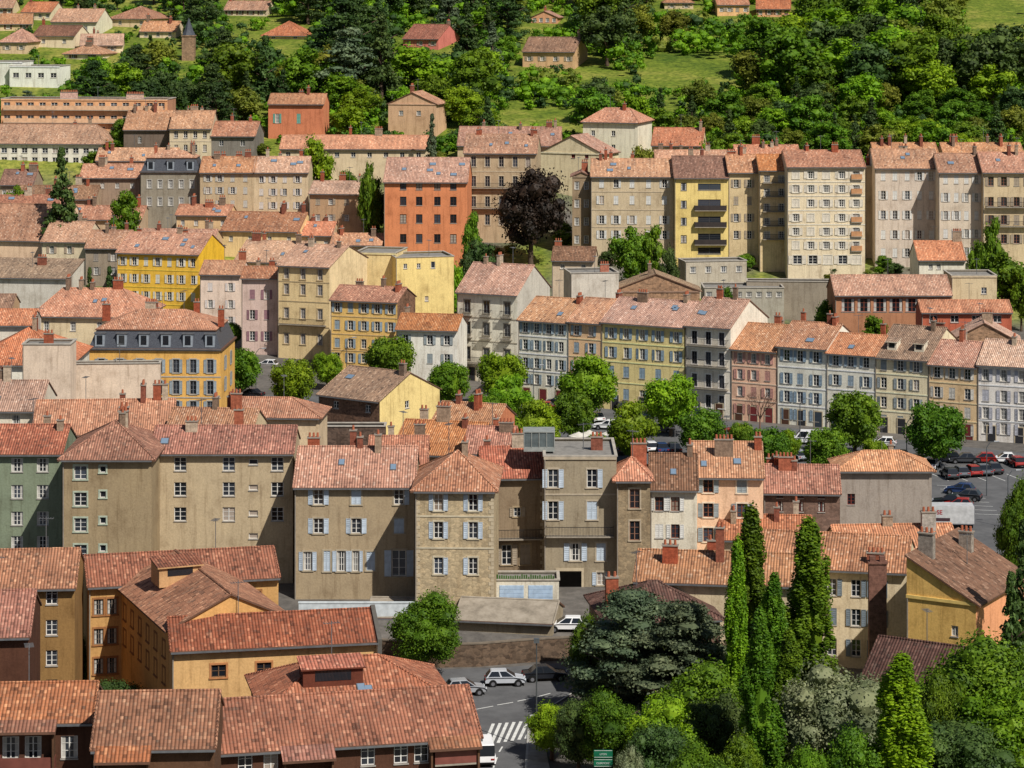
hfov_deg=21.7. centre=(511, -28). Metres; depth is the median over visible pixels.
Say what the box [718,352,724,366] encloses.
window
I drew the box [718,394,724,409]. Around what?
window
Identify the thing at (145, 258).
window
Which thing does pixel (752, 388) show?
window
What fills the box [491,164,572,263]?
copper beech tree
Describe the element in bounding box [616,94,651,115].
hillside tree
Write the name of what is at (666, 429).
parked car
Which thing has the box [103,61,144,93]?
hillside tree
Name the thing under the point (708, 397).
window
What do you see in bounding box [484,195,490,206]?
window
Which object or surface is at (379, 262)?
townhouse
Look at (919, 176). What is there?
window
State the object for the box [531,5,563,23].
hillside house
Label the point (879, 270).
broadleaf tree
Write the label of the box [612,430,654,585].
townhouse
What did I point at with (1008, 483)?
street lamp
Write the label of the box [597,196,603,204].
window
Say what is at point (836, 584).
window
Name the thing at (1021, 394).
window
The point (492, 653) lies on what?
retaining wall
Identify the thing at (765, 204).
window
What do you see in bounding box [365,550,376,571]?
window
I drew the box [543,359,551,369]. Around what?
window
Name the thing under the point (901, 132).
hillside tree
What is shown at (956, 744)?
broadleaf tree
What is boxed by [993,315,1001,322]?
window
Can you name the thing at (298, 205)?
window
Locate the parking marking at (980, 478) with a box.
[933,474,1020,514]
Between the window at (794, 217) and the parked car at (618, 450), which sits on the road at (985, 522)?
the parked car at (618, 450)
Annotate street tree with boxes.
[228,322,241,343]
[235,347,263,391]
[268,358,316,399]
[311,352,343,384]
[363,335,416,370]
[426,359,470,400]
[468,391,499,402]
[475,351,528,395]
[488,373,533,416]
[515,396,561,436]
[553,391,597,436]
[555,351,618,411]
[607,398,660,450]
[620,445,630,456]
[641,373,698,436]
[676,407,727,449]
[727,421,753,440]
[746,426,792,462]
[784,429,802,455]
[800,427,851,463]
[823,390,885,451]
[860,438,887,449]
[902,400,968,460]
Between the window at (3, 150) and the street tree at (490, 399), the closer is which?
the street tree at (490, 399)
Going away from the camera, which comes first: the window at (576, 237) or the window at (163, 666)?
the window at (163, 666)
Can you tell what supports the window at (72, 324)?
in the townhouse at (68, 311)
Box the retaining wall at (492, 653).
[377,636,572,667]
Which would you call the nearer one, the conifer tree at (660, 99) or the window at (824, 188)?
the window at (824, 188)
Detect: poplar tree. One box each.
[722,500,771,665]
[724,531,748,729]
[737,603,787,767]
[761,570,788,703]
[771,628,802,766]
[783,516,838,682]
[871,651,935,767]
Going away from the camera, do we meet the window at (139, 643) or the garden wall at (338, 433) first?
the window at (139, 643)
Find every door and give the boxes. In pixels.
[468,366,475,380]
[499,585,523,597]
[522,387,530,391]
[528,585,552,598]
[539,388,546,400]
[611,395,618,409]
[638,396,645,410]
[692,401,700,415]
[715,403,723,418]
[734,404,742,420]
[749,405,757,421]
[764,407,772,422]
[781,408,789,424]
[797,409,805,425]
[814,411,822,426]
[879,416,888,432]
[897,418,905,433]
[964,423,973,439]
[986,425,995,441]
[1014,427,1023,443]
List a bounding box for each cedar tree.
[20,90,34,96]
[72,60,118,96]
[102,84,124,96]
[114,45,158,78]
[180,0,222,33]
[192,63,231,109]
[194,82,242,120]
[195,28,244,81]
[284,0,331,23]
[305,26,387,88]
[308,0,374,64]
[323,19,365,46]
[335,0,378,46]
[404,0,432,15]
[485,0,536,36]
[556,585,682,709]
[599,599,726,717]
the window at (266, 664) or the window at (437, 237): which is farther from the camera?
the window at (437, 237)
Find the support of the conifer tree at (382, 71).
on the terrain
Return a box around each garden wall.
[298,601,417,616]
[327,422,386,444]
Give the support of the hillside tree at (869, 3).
on the terrain
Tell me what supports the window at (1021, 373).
in the townhouse at (1000, 364)
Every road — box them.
[264,395,1023,553]
[437,663,577,767]
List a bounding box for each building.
[0,90,175,130]
[0,116,116,162]
[0,398,76,547]
[0,517,84,680]
[0,556,41,680]
[0,643,102,767]
[56,402,164,554]
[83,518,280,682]
[89,290,236,406]
[89,688,224,767]
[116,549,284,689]
[139,140,200,227]
[153,399,300,582]
[166,581,381,696]
[221,684,483,767]
[244,621,446,695]
[279,122,429,182]
[383,157,471,267]
[671,146,729,265]
[677,257,746,298]
[700,282,784,322]
[781,135,865,278]
[915,283,1012,330]
[943,258,997,298]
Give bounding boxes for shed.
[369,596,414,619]
[455,596,564,635]
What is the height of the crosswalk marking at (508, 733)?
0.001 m
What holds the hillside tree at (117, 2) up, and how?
on the terrain
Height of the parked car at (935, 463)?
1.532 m
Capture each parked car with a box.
[242,388,264,395]
[259,359,277,364]
[446,677,486,695]
[484,668,525,686]
[521,663,568,682]
[543,401,553,406]
[554,615,582,632]
[592,419,614,429]
[593,412,604,422]
[614,401,624,408]
[616,446,623,454]
[646,441,656,452]
[656,423,674,432]
[657,442,669,451]
[667,442,682,451]
[792,449,806,460]
[876,436,896,445]
[927,457,940,469]
[932,493,959,501]
[937,451,958,460]
[939,467,959,479]
[944,482,975,493]
[945,497,973,503]
[948,452,980,463]
[952,488,982,501]
[954,465,970,477]
[966,464,982,476]
[971,452,996,463]
[976,463,993,475]
[987,462,1003,473]
[996,452,1014,461]
[1006,455,1023,467]
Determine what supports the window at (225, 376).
in the corner building at (194, 351)
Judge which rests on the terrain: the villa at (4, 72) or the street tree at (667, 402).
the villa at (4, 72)
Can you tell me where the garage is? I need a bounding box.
[496,570,559,598]
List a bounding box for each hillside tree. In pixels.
[79,56,113,77]
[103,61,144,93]
[110,0,125,9]
[124,74,169,96]
[133,40,179,74]
[151,67,180,96]
[167,77,198,106]
[200,41,270,91]
[226,85,267,120]
[274,57,293,92]
[279,47,340,92]
[312,44,359,109]
[318,71,373,105]
[328,38,364,47]
[329,104,365,131]
[339,88,383,120]
[355,79,376,91]
[362,0,390,17]
[374,0,403,12]
[384,42,454,90]
[386,86,409,101]
[410,74,450,100]
[443,83,484,125]
[447,48,502,93]
[455,82,483,117]
[458,105,502,125]
[460,46,503,74]
[465,5,500,29]
[493,35,522,69]
[565,86,615,125]
[572,76,618,106]
[575,0,638,20]
[578,4,634,65]
[606,86,623,106]
[614,2,655,38]
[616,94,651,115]
[629,0,639,9]
[649,107,675,127]
[657,10,692,47]
[673,113,697,126]
[679,80,715,116]
[698,112,724,136]
[701,91,746,121]
[716,133,744,149]
[727,48,778,91]
[732,115,754,135]
[735,16,780,54]
[740,94,771,120]
[744,82,782,104]
[749,119,775,140]
[752,24,829,95]
[756,105,794,135]
[770,11,811,31]
[771,98,792,115]
[779,127,805,144]
[781,54,838,91]
[784,94,829,133]
[792,0,800,16]
[793,0,806,13]
[793,82,835,112]
[797,0,867,18]
[798,137,828,148]
[803,3,853,29]
[805,15,845,52]
[805,121,853,148]
[817,36,861,82]
[821,83,842,102]
[824,117,851,136]
[834,71,886,115]
[838,12,900,46]
[838,95,868,120]
[843,37,902,108]
[846,14,859,26]
[856,1,872,15]
[857,123,899,154]
[858,0,926,27]
[865,22,945,93]
[873,107,894,128]
[876,82,900,108]
[877,31,941,93]
[882,117,915,141]
[882,125,913,141]
[889,18,923,33]
[892,0,918,6]
[899,59,957,97]
[900,115,923,126]
[902,89,939,117]
[908,120,955,147]
[911,118,944,127]
[916,0,934,6]
[920,0,966,33]
[922,28,941,35]
[923,13,965,41]
[932,100,972,131]
[933,34,947,44]
[937,87,978,115]
[938,32,972,73]
[944,133,976,141]
[947,0,970,9]
[951,120,984,137]
[953,28,1021,64]
[954,34,1023,99]
[961,23,1023,95]
[963,117,984,126]
[965,100,993,123]
[968,63,1018,104]
[969,136,990,141]
[997,83,1023,111]
[1000,104,1023,137]
[1018,132,1023,147]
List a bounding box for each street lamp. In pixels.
[346,337,356,366]
[530,638,538,749]
[533,364,543,398]
[986,441,998,495]
[1007,469,1021,499]
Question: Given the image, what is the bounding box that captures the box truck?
[932,502,974,529]
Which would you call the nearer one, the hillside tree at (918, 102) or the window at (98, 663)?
the window at (98, 663)
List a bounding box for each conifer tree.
[72,0,90,7]
[145,35,152,75]
[166,0,193,18]
[180,91,189,109]
[204,0,224,13]
[241,71,259,120]
[250,35,280,102]
[275,69,289,92]
[348,52,361,81]
[350,10,365,58]
[361,11,403,107]
[364,0,394,44]
[375,25,393,88]
[379,6,398,54]
[424,0,439,15]
[431,0,460,27]
[450,2,480,55]
[463,0,482,11]
[479,96,495,125]
[480,5,494,38]
[482,22,504,63]
[487,0,507,21]
[614,0,643,53]
[656,87,665,111]
[685,95,697,121]
[717,82,723,111]
[720,109,735,138]
[789,75,801,103]
[832,112,838,125]
[848,114,864,154]
[861,97,880,132]
[901,0,923,12]
[905,0,923,28]
[932,37,958,106]
[984,101,1009,141]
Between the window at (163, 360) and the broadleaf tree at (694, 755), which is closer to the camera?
the broadleaf tree at (694, 755)
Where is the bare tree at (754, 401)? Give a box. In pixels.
[746,391,777,428]
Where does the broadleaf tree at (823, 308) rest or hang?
on the terrain
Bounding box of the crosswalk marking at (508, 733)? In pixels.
[487,721,526,742]
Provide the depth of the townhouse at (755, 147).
572.39 m
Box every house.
[0,0,19,12]
[0,13,33,30]
[0,28,40,53]
[0,162,43,193]
[0,181,60,203]
[19,171,100,204]
[20,0,62,20]
[33,17,88,47]
[50,4,112,32]
[61,36,117,59]
[77,194,148,228]
[79,27,124,52]
[79,155,143,204]
[95,139,179,162]
[111,6,173,27]
[139,13,183,37]
[142,214,223,243]
[175,190,236,232]
[220,198,308,256]
[223,0,272,15]
[234,230,307,265]
[260,21,310,39]
[301,214,337,243]
[316,360,441,434]
[330,219,383,249]
[402,19,460,49]
[521,29,587,68]
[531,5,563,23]
[541,127,620,195]
[583,550,723,693]
[632,522,826,655]
[661,0,694,8]
[711,0,749,15]
[719,496,811,550]
[756,0,790,16]
[827,506,953,548]
[858,608,965,709]
[909,228,966,273]
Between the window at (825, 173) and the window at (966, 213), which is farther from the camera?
the window at (966, 213)
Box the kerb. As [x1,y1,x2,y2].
[525,691,573,767]
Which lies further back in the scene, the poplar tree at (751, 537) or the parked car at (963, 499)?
the parked car at (963, 499)
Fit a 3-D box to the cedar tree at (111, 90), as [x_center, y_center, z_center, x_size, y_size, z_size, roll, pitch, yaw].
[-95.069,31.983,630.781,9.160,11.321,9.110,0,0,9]
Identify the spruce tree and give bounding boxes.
[40,147,77,234]
[86,267,92,286]
[106,266,112,287]
[424,113,436,156]
[480,99,494,125]
[997,570,1023,653]
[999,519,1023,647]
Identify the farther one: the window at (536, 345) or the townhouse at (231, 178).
the townhouse at (231, 178)
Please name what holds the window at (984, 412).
in the townhouse at (1000, 364)
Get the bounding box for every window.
[1,148,6,152]
[2,736,18,757]
[3,45,10,49]
[4,25,11,28]
[5,9,12,12]
[11,458,22,472]
[11,485,22,499]
[11,512,22,525]
[11,536,22,547]
[12,415,19,422]
[13,73,18,77]
[17,45,24,49]
[25,736,40,757]
[32,148,37,153]
[36,458,48,472]
[36,485,48,499]
[36,512,48,525]
[37,536,48,547]
[38,73,43,77]
[42,148,47,153]
[44,321,48,330]
[45,591,57,605]
[45,620,57,636]
[45,650,57,666]
[47,246,56,253]
[52,148,57,153]
[60,736,77,759]
[64,246,73,253]
[70,321,75,331]
[72,464,88,480]
[72,491,88,506]
[72,516,88,532]
[73,148,78,153]
[73,543,87,554]
[83,148,88,153]
[91,267,100,274]
[92,597,104,616]
[92,627,104,646]
[92,656,104,675]
[94,253,97,260]
[98,464,107,473]
[98,489,107,498]
[98,516,107,524]
[98,543,107,552]
[105,596,118,615]
[105,626,118,645]
[105,655,118,674]
[108,46,115,50]
[108,253,116,260]
[111,267,116,274]
[118,256,126,264]
[118,273,126,281]
[122,602,126,622]
[130,257,138,265]
[130,274,138,282]
[130,609,133,629]
[130,634,133,655]
[137,616,141,636]
[137,641,141,662]
[138,136,141,143]
[141,274,149,282]
[141,291,149,297]
[144,257,147,265]
[145,623,149,644]
[145,649,149,670]
[146,179,151,188]
[146,197,151,205]
[152,358,164,373]
[153,257,161,265]
[153,292,161,300]
[156,275,159,283]
[157,179,162,188]
[157,197,162,205]
[161,638,165,659]
[161,664,165,685]
[165,275,173,283]
[165,292,173,300]
[167,258,171,266]
[168,179,173,188]
[168,197,173,205]
[169,379,181,394]
[170,358,181,373]
[174,457,186,471]
[174,482,186,496]
[174,507,186,521]
[176,400,181,405]
[177,258,185,266]
[177,275,185,283]
[177,292,185,300]
[178,179,183,188]
[178,197,183,205]
[187,358,198,373]
[187,380,198,394]
[187,400,198,406]
[188,258,194,266]
[189,179,194,188]
[191,276,196,284]
[191,293,194,301]
[204,175,211,181]
[204,187,211,193]
[204,358,215,373]
[204,380,215,394]
[204,400,211,406]
[205,300,214,308]
[208,283,212,290]
[209,662,227,679]
[215,175,223,181]
[215,187,223,193]
[219,140,223,145]
[222,457,234,471]
[222,482,234,496]
[222,507,234,521]
[224,355,226,369]
[224,376,226,390]
[225,283,234,291]
[225,300,234,308]
[225,317,234,322]
[228,187,236,193]
[230,349,231,364]
[230,370,231,385]
[238,756,251,767]
[243,200,247,207]
[247,310,257,319]
[247,331,257,340]
[248,459,257,465]
[248,485,257,490]
[248,510,257,516]
[248,533,257,539]
[249,290,254,299]
[255,660,272,671]
[259,176,265,182]
[261,290,271,299]
[261,331,271,340]
[264,310,269,319]
[264,754,277,767]
[269,176,276,182]
[269,189,276,195]
[269,202,276,208]
[271,457,283,471]
[271,482,283,496]
[271,507,283,521]
[273,114,280,123]
[280,189,286,195]
[283,267,289,279]
[283,282,289,294]
[283,306,289,317]
[283,332,289,344]
[293,176,301,182]
[293,189,301,195]
[293,202,301,208]
[296,114,300,123]
[299,268,305,279]
[299,283,306,295]
[299,307,305,319]
[299,333,305,344]
[299,550,316,571]
[308,490,328,505]
[308,517,328,534]
[316,268,323,280]
[316,284,323,296]
[316,334,322,345]
[317,308,322,320]
[322,549,331,572]
[327,214,334,220]
[329,198,334,204]
[332,302,341,312]
[332,351,340,362]
[332,549,349,572]
[333,401,338,409]
[334,319,340,329]
[334,337,340,347]
[342,215,348,220]
[344,199,348,204]
[345,319,355,330]
[345,338,355,348]
[345,352,355,362]
[346,517,366,534]
[347,302,353,312]
[349,490,362,505]
[349,549,362,572]
[351,152,355,157]
[358,320,368,330]
[358,353,365,363]
[359,303,368,313]
[360,338,366,349]
[360,748,375,767]
[365,405,370,413]
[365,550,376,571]
[367,152,371,157]
[372,303,381,313]
[372,321,381,331]
[384,548,412,577]
[385,304,395,314]
[385,321,395,332]
[392,490,408,505]
[392,517,405,534]
[393,746,408,765]
[399,334,410,342]
[400,183,405,189]
[400,197,406,205]
[400,214,405,222]
[400,234,405,242]
[405,400,408,408]
[414,745,428,763]
[416,183,421,189]
[416,197,422,205]
[416,214,422,223]
[416,234,421,242]
[424,335,435,344]
[427,354,432,363]
[429,494,447,511]
[429,520,447,539]
[432,556,447,575]
[434,183,440,189]
[434,197,440,205]
[434,214,440,223]
[434,234,440,242]
[441,335,452,345]
[441,354,452,363]
[450,183,456,189]
[450,197,456,205]
[450,214,456,223]
[450,234,456,242]
[463,299,470,312]
[463,494,482,511]
[463,520,482,539]
[463,556,479,575]
[467,321,470,334]
[467,346,470,359]
[470,155,476,166]
[472,175,476,186]
[472,195,476,206]
[482,300,489,313]
[482,322,489,335]
[482,347,489,357]
[484,155,490,166]
[484,175,490,186]
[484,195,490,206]
[484,214,490,225]
[498,155,504,167]
[498,175,503,186]
[499,543,516,565]
[503,301,510,315]
[503,323,510,337]
[503,348,510,355]
[510,506,524,517]
[512,156,518,167]
[512,175,517,184]
[520,322,529,332]
[520,339,529,349]
[520,357,529,367]
[524,373,529,383]
[525,56,532,60]
[525,156,530,167]
[531,323,541,333]
[531,340,541,350]
[531,358,541,368]
[531,374,541,384]
[538,56,545,60]
[542,468,563,488]
[542,500,563,520]
[543,324,553,334]
[543,341,553,351]
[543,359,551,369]
[546,375,553,385]
[555,342,563,352]
[556,325,565,335]
[556,360,565,370]
[564,57,572,60]
[564,542,586,561]
[571,325,581,335]
[574,181,579,189]
[574,199,579,207]
[574,217,579,225]
[574,235,579,243]
[574,342,578,352]
[584,181,588,189]
[584,199,588,207]
[584,217,588,225]
[584,235,588,243]
[585,343,595,353]
[585,468,602,488]
[585,500,598,520]
[588,326,595,336]
[592,571,606,585]
[595,542,607,561]
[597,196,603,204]
[597,215,606,223]
[597,230,606,238]
[599,179,603,187]
[605,327,616,338]
[605,346,616,357]
[611,215,620,223]
[611,230,620,238]
[613,196,618,204]
[614,179,620,187]
[620,328,631,339]
[623,347,631,358]
[623,367,628,377]
[623,389,628,400]
[627,216,636,223]
[628,487,641,509]
[628,519,641,541]
[629,196,634,204]
[630,179,633,187]
[636,329,647,340]
[636,348,647,359]
[639,368,644,379]
[646,179,650,187]
[646,196,650,204]
[646,216,650,224]
[650,497,667,511]
[652,330,663,341]
[652,350,663,361]
[655,369,660,379]
[655,524,663,538]
[660,179,668,187]
[660,216,669,224]
[660,231,669,239]
[662,196,666,204]
[666,524,683,538]
[668,497,683,511]
[670,332,681,343]
[670,351,681,362]
[681,183,686,190]
[681,201,686,208]
[681,218,686,225]
[681,235,686,242]
[690,267,695,272]
[691,330,697,343]
[691,350,697,364]
[691,372,697,386]
[698,183,720,189]
[698,199,720,205]
[698,217,720,221]
[698,234,720,239]
[698,247,720,253]
[698,480,718,493]
[698,502,718,518]
[698,526,715,542]
[705,266,711,272]
[705,330,711,344]
[705,351,711,365]
[705,373,711,387]
[705,393,711,408]
[718,331,724,345]
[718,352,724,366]
[718,374,724,388]
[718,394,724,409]
[720,266,726,272]
[731,180,740,187]
[731,214,740,221]
[732,502,750,518]
[734,197,737,204]
[734,231,740,238]
[734,352,744,362]
[734,369,744,379]
[734,403,744,413]
[735,480,748,493]
[736,266,741,272]
[737,386,744,396]
[744,180,753,187]
[744,214,753,221]
[744,231,753,238]
[746,292,751,297]
[747,197,751,204]
[748,353,758,363]
[748,370,758,380]
[748,404,758,414]
[751,387,755,397]
[756,292,761,297]
[761,354,772,364]
[761,388,772,398]
[763,189,769,195]
[763,203,769,210]
[763,231,769,238]
[764,175,769,181]
[764,218,769,224]
[765,10,772,14]
[765,371,769,381]
[766,292,771,297]
[776,292,781,297]
[776,501,783,512]
[778,175,783,181]
[778,203,783,210]
[778,218,783,224]
[778,231,783,238]
[780,349,792,361]
[780,372,792,383]
[780,390,792,402]
[781,408,792,419]
[789,184,802,192]
[789,213,802,221]
[789,227,802,235]
[789,255,805,264]
[791,199,799,207]
[791,241,799,249]
[792,170,799,178]
[794,350,805,362]
[794,391,805,403]
[794,409,805,420]
[797,373,802,384]
[799,502,803,512]
[804,170,817,178]
[804,184,817,192]
[804,241,817,249]
[806,199,817,207]
[806,213,814,221]
[806,227,814,235]
[808,255,821,264]
[810,351,821,363]
[810,374,821,386]
[810,393,821,404]
[810,410,818,422]
[817,502,824,512]
[819,184,832,192]
[819,199,832,207]
[819,227,832,235]
[819,241,832,249]
[822,170,829,178]
[822,213,829,221]
[822,255,832,264]
[827,579,841,596]
[827,639,836,656]
[829,355,841,366]
[829,374,841,385]
[829,608,836,625]
[834,255,851,264]
[835,170,847,178]
[835,184,847,192]
[835,199,845,207]
[835,213,847,221]
[835,227,847,235]
[835,241,847,249]
[841,298,854,311]
[844,356,856,367]
[846,609,865,626]
[846,639,860,657]
[847,375,853,386]
[847,494,854,505]
[849,170,862,178]
[849,184,862,192]
[849,199,862,207]
[849,213,862,220]
[849,227,862,234]
[849,241,859,248]
[851,255,861,264]
[851,580,865,597]
[857,298,870,311]
[860,357,868,368]
[860,376,871,387]
[873,298,886,311]
[877,377,886,388]
[877,396,886,407]
[878,191,887,199]
[878,211,887,219]
[881,172,885,180]
[881,230,884,238]
[881,360,886,370]
[889,298,902,311]
[890,211,899,219]
[890,230,899,239]
[892,172,896,180]
[892,191,896,199]
[892,248,896,257]
[894,360,905,371]
[894,378,905,389]
[894,397,905,408]
[902,191,911,199]
[902,211,911,219]
[902,230,911,239]
[902,248,909,257]
[905,172,909,180]
[905,298,918,311]
[910,362,921,372]
[910,379,918,390]
[910,399,922,408]
[915,172,923,180]
[915,230,923,239]
[917,191,921,199]
[917,211,921,219]
[926,172,934,180]
[926,211,934,219]
[929,191,932,199]
[929,230,933,239]
[929,315,936,322]
[930,386,942,397]
[931,367,942,377]
[941,193,949,201]
[941,211,949,219]
[943,175,947,183]
[943,229,947,237]
[945,368,957,379]
[948,387,954,398]
[950,315,958,322]
[950,625,958,637]
[952,211,960,219]
[954,175,957,183]
[954,193,957,201]
[961,369,973,380]
[962,193,967,201]
[962,229,970,238]
[963,247,970,256]
[964,175,968,183]
[964,211,968,219]
[964,389,973,400]
[964,407,970,418]
[966,426,973,436]
[972,175,980,183]
[972,193,980,201]
[972,229,980,238]
[974,211,978,219]
[979,369,992,380]
[979,407,992,418]
[981,287,986,294]
[982,389,988,401]
[982,422,992,433]
[985,177,993,185]
[985,197,993,206]
[985,215,996,224]
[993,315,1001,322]
[997,370,1010,381]
[997,390,1010,402]
[997,408,1010,420]
[997,423,1010,435]
[998,177,1009,185]
[998,197,1009,206]
[998,215,1009,224]
[998,234,1009,243]
[1011,197,1021,206]
[1011,234,1021,243]
[1013,215,1018,224]
[1014,177,1018,185]
[1015,371,1023,382]
[1015,391,1023,403]
[1015,409,1023,421]
[1015,424,1023,436]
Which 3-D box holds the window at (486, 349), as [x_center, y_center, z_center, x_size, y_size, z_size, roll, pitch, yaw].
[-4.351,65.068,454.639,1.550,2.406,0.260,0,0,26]
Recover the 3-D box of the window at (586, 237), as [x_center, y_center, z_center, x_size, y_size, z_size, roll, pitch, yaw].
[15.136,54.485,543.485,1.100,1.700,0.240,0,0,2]
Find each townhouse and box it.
[0,202,82,257]
[0,252,84,308]
[0,293,20,307]
[0,307,92,378]
[0,308,41,340]
[0,357,56,422]
[21,329,76,398]
[32,376,176,436]
[38,274,165,344]
[40,207,99,271]
[76,343,161,398]
[84,215,133,286]
[115,218,225,310]
[123,98,172,146]
[153,295,166,308]
[167,389,267,423]
[168,104,217,159]
[198,245,248,329]
[199,149,257,210]
[210,113,264,155]
[240,250,277,354]
[242,375,331,444]
[253,147,312,213]
[276,233,368,359]
[292,425,419,599]
[308,167,370,232]
[329,275,416,371]
[358,246,407,285]
[368,411,430,465]
[391,240,453,313]
[394,303,467,380]
[398,402,489,460]
[409,423,503,606]
[432,389,516,425]
[455,247,551,381]
[456,118,562,156]
[463,120,540,243]
[465,402,517,455]
[477,428,543,569]
[516,280,583,400]
[523,423,617,586]
[551,238,597,296]
[563,256,618,297]
[565,280,622,407]
[570,157,590,245]
[590,147,673,262]
[599,289,699,410]
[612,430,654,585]
[648,427,698,549]
[651,119,706,150]
[653,141,733,157]
[683,279,768,418]
[691,415,764,549]
[725,140,757,266]
[729,312,788,422]
[733,131,798,153]
[755,151,784,271]
[760,529,914,668]
[763,439,841,530]
[775,308,850,427]
[824,314,887,427]
[827,426,936,523]
[865,154,871,258]
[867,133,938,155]
[869,134,935,266]
[873,307,958,433]
[905,525,1023,645]
[926,322,983,439]
[932,139,981,266]
[937,129,1023,152]
[976,142,1023,266]
[976,333,1023,443]
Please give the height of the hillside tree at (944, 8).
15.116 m
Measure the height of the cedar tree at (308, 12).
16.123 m
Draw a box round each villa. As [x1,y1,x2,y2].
[0,60,33,84]
[9,55,69,87]
[267,85,329,138]
[386,79,445,136]
[580,95,654,157]
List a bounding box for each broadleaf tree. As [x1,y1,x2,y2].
[4,184,23,195]
[78,150,96,170]
[83,633,86,679]
[100,677,143,689]
[108,189,141,230]
[109,118,124,140]
[111,137,123,146]
[257,143,270,155]
[303,133,335,179]
[335,169,357,180]
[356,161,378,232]
[357,176,383,231]
[386,586,461,663]
[437,151,446,156]
[454,257,470,276]
[454,261,462,311]
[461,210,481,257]
[463,235,496,264]
[494,248,504,255]
[504,244,515,255]
[523,699,563,760]
[551,229,571,240]
[551,696,590,767]
[553,220,571,231]
[561,235,571,245]
[565,608,614,699]
[577,685,638,767]
[599,250,615,263]
[607,226,650,279]
[613,744,645,767]
[622,694,707,749]
[625,720,689,767]
[630,143,653,157]
[637,224,665,272]
[639,654,743,732]
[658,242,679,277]
[666,735,733,767]
[679,688,745,756]
[698,133,725,149]
[714,728,763,767]
[722,285,732,297]
[738,255,755,267]
[772,655,882,767]
[775,739,831,767]
[814,299,832,321]
[825,721,890,767]
[861,315,888,334]
[873,266,885,273]
[874,255,892,268]
[885,262,904,273]
[914,626,1023,701]
[918,665,969,725]
[926,714,1022,767]
[952,683,1023,767]
[966,239,991,268]
[973,654,1023,701]
[975,251,1023,299]
[982,217,1004,270]
[992,470,1023,569]
[1007,266,1023,331]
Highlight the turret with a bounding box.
[181,18,196,60]
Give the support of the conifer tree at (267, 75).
on the terrain
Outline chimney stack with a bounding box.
[867,555,887,656]
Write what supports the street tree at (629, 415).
on the road at (985, 522)
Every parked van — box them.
[480,734,495,764]
[794,429,816,441]
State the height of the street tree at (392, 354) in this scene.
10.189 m
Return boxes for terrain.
[0,0,1023,767]
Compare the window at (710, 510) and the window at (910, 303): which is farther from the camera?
the window at (910, 303)
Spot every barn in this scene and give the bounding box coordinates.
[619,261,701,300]
[951,303,1020,340]
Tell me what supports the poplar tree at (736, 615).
on the terrain
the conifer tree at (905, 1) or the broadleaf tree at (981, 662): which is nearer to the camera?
the broadleaf tree at (981, 662)
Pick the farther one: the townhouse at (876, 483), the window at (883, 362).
the window at (883, 362)
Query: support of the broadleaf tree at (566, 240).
on the terrain
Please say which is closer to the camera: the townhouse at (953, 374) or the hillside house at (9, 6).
the townhouse at (953, 374)
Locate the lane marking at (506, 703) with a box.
[479,693,549,767]
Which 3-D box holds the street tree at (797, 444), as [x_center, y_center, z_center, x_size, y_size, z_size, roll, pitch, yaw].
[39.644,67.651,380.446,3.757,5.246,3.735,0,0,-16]
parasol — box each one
[569,432,587,436]
[584,430,595,435]
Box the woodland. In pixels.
[0,0,1023,161]
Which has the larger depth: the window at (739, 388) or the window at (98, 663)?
the window at (739, 388)
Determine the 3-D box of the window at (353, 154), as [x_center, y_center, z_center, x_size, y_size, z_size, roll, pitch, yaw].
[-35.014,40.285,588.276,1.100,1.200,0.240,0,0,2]
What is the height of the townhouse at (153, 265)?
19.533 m
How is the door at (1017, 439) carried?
in the townhouse at (1000, 364)
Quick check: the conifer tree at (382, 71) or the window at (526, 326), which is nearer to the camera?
the window at (526, 326)
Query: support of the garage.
on the terrain
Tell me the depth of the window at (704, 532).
297.68 m
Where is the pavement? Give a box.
[527,732,549,767]
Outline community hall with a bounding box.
[826,259,952,332]
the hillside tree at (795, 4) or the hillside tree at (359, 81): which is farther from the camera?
the hillside tree at (795, 4)
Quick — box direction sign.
[594,748,612,767]
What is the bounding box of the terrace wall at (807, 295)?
[746,278,828,319]
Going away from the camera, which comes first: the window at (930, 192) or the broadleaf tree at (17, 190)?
the window at (930, 192)
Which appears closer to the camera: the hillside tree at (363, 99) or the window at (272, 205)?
the window at (272, 205)
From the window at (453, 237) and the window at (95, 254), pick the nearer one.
the window at (95, 254)
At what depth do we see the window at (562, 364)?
431.43 m
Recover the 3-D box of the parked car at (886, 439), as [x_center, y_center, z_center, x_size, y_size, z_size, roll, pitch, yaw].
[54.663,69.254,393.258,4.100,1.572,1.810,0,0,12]
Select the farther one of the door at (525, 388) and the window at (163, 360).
the door at (525, 388)
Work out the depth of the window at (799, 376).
411.97 m

